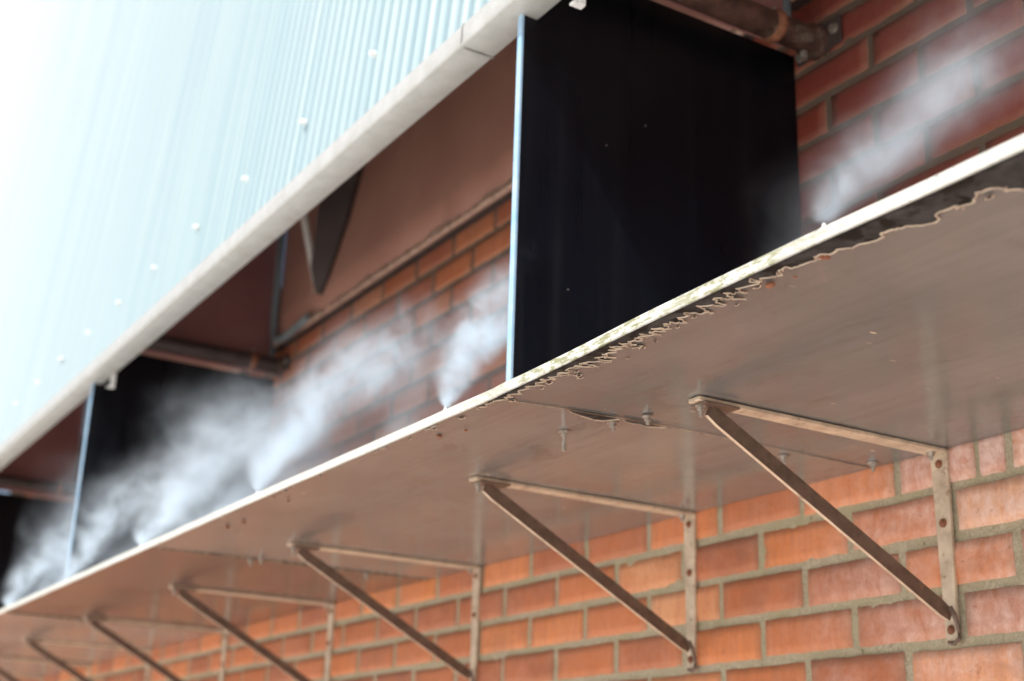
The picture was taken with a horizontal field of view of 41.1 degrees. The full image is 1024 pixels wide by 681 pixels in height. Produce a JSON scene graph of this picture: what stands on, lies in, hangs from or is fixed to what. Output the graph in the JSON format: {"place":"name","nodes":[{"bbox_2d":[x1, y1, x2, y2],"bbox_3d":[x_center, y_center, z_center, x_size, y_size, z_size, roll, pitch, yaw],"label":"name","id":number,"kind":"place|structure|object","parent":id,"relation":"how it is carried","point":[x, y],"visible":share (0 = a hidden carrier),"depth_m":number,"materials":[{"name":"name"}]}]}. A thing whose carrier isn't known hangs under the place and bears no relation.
{"place":"outdoors","nodes":[
{"label":"outdoors","id":0,"kind":"place"},
{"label":"ground","id":1,"kind":"structure","parent":0,"visible":0},
{"bbox_2d":[9,0,1023,680],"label":"brick wall","id":2,"kind":"structure","parent":1,"relation":"on","point":[895,96],"depth_m":2.44,"materials":[{"name":"brick"}]},
{"bbox_2d":[10,674,43,680],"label":"shelf bracket","id":3,"kind":"object","parent":2,"relation":"attached to","point":[41,677],"visible":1,"depth_m":6.50,"materials":[{"name":"metal"}]},
{"bbox_2d":[0,474,77,498],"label":"support pipe","id":4,"kind":"object","parent":2,"relation":"attached to","point":[59,487],"visible":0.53,"depth_m":6.50,"materials":[{"name":"metal"}]},
{"bbox_2d":[0,396,88,499],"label":"maroon baffle","id":5,"kind":"object","parent":2,"relation":"attached to","point":[53,453],"visible":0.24,"depth_m":6.65,"materials":[{"name":"paint"}]},
{"bbox_2d":[0,657,91,680],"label":"shelf bracket","id":6,"kind":"object","parent":2,"relation":"attached to","point":[6,675],"visible":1,"depth_m":5.72,"materials":[{"name":"metal"}]},
{"bbox_2d":[22,638,151,680],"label":"shelf bracket","id":7,"kind":"object","parent":2,"relation":"attached to","point":[52,658],"visible":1,"depth_m":5.01,"materials":[{"name":"metal"}]},
{"bbox_2d":[83,616,228,680],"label":"shelf bracket","id":8,"kind":"object","parent":2,"relation":"attached to","point":[131,649],"visible":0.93,"depth_m":4.36,"materials":[{"name":"metal"}]},
{"bbox_2d":[76,351,247,480],"bbox_3d":[-1.452,-0.133,5.819,0.029,1.063,2.470,13,-22,-29],"label":"wall board","id":9,"kind":"object","parent":2,"relation":"attached to","point":[192,362],"depth_m":5.45,"materials":[{"name":"brown paint"}]},
{"bbox_2d":[143,238,277,374],"bbox_3d":[-1.025,-0.195,4.568,0.528,0.555,0.014,13,-22,-29],"label":"maroon baffle","id":10,"kind":"object","parent":2,"relation":"attached to","point":[233,311],"visible":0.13,"depth_m":4.59,"materials":[{"name":"paint"}]},
{"bbox_2d":[147,335,289,377],"bbox_3d":[-0.998,0.036,4.427,0.548,0.081,0.114,13,-22,-29],"label":"support pipe","id":11,"kind":"object","parent":2,"relation":"attached to","point":[275,366],"visible":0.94,"depth_m":4.44,"materials":[{"name":"metal"}]},
{"bbox_2d":[169,585,335,680],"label":"shelf bracket","id":12,"kind":"object","parent":2,"relation":"attached to","point":[183,594],"visible":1,"depth_m":3.69,"materials":[{"name":"metal"}]},
{"bbox_2d":[287,542,481,680],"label":"shelf bracket","id":13,"kind":"object","parent":2,"relation":"attached to","point":[305,554],"visible":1,"depth_m":3.05,"materials":[{"name":"metal"}]},
{"bbox_2d":[0,134,1023,680],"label":"canopy shelf","id":14,"kind":"object","parent":2,"relation":"attached to","point":[900,314],"visible":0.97,"depth_m":1.97,"materials":[{"name":"metal"}]},
{"bbox_2d":[0,493,74,608],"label":"black partition","id":15,"kind":"object","parent":14,"relation":"on","point":[35,535],"visible":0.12,"depth_m":6.49,"materials":[{"name":"paint"}]},
{"bbox_2d":[65,354,273,578],"bbox_3d":[-1.071,0.454,4.334,0.596,0.800,0.012,13,-22,-29],"label":"black partition","id":16,"kind":"object","parent":14,"relation":"on","point":[169,446],"visible":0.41,"depth_m":4.34,"materials":[{"name":"paint"}]},
{"bbox_2d":[506,0,800,380],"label":"black partition","id":17,"kind":"object","parent":14,"relation":"on","point":[655,161],"visible":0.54,"depth_m":2.27,"materials":[{"name":"paint"}]},
{"bbox_2d":[765,282,774,288],"bbox_3d":[0.271,-0.058,1.433,0.008,0.006,0.012,13,-22,-29],"label":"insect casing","id":18,"kind":"object","parent":14,"relation":"attached to","point":[769,285],"visible":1,"depth_m":1.43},
{"bbox_2d":[819,255,830,259],"bbox_3d":[0.312,-0.083,1.359,0.012,0.005,0.009,13,-22,-29],"label":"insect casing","id":19,"kind":"object","parent":14,"relation":"attached to","point":[826,257],"visible":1,"depth_m":1.36,"materials":[{"name":"brown"}]},
{"bbox_2d":[272,0,755,351],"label":"wall board","id":20,"kind":"object","parent":2,"relation":"attached to","point":[440,173],"depth_m":3.85,"materials":[{"name":"brown paint"}]},
{"bbox_2d":[270,231,310,343],"bbox_3d":[-0.722,-0.374,4.604,0.025,0.774,0.314,13,-22,-29],"label":"conduit","id":21,"kind":"object","parent":20,"relation":"attached to","point":[300,323],"visible":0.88,"depth_m":4.63,"materials":[{"name":"grey metal"}]},
{"bbox_2d":[301,213,314,292],"bbox_3d":[-0.658,-0.343,4.407,0.134,0.384,0.036,13,-22,-29],"label":"pale rod","id":22,"kind":"object","parent":20,"relation":"attached to","point":[307,233],"visible":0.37,"depth_m":4.39,"materials":[{"name":"paint"}]},
{"bbox_2d":[310,166,363,294],"bbox_3d":[-0.466,-0.675,4.268,0.180,0.973,0.562,13,-22,-29],"label":"timber strut","id":23,"kind":"object","parent":20,"relation":"attached to","point":[335,207],"visible":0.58,"depth_m":4.27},
{"bbox_2d":[469,476,696,672],"bbox_3d":[0.131,0.415,2.383,0.475,0.291,0.038,13,-22,-30],"label":"shelf bracket","id":24,"kind":"object","parent":2,"relation":"attached to","point":[562,548],"visible":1,"depth_m":2.42,"materials":[{"name":"metal"}]},
{"bbox_2d":[663,0,790,46],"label":"maroon baffle","id":25,"kind":"object","parent":2,"relation":"attached to","point":[784,5],"visible":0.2,"depth_m":2.54,"materials":[{"name":"paint"}]},
{"bbox_2d":[669,0,841,66],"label":"support pipe","id":26,"kind":"object","parent":2,"relation":"attached to","point":[806,42],"visible":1,"depth_m":2.42,"materials":[{"name":"metal"}]},
{"bbox_2d":[0,0,585,469],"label":"corrugated cladding","id":27,"kind":"structure","parent":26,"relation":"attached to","point":[166,164],"depth_m":4.10,"materials":[{"name":"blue metal"}]},
{"bbox_2d":[791,0,811,9],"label":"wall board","id":28,"kind":"object","parent":2,"relation":"attached to","point":[797,4],"depth_m":2.56,"materials":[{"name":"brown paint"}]},
{"bbox_2d":[689,396,961,645],"bbox_3d":[0.444,0.259,1.899,0.475,0.291,0.038,13,-22,-29],"label":"shelf bracket","id":29,"kind":"object","parent":2,"relation":"attached to","point":[946,608],"visible":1,"depth_m":1.94,"materials":[{"name":"metal"}]}
]}

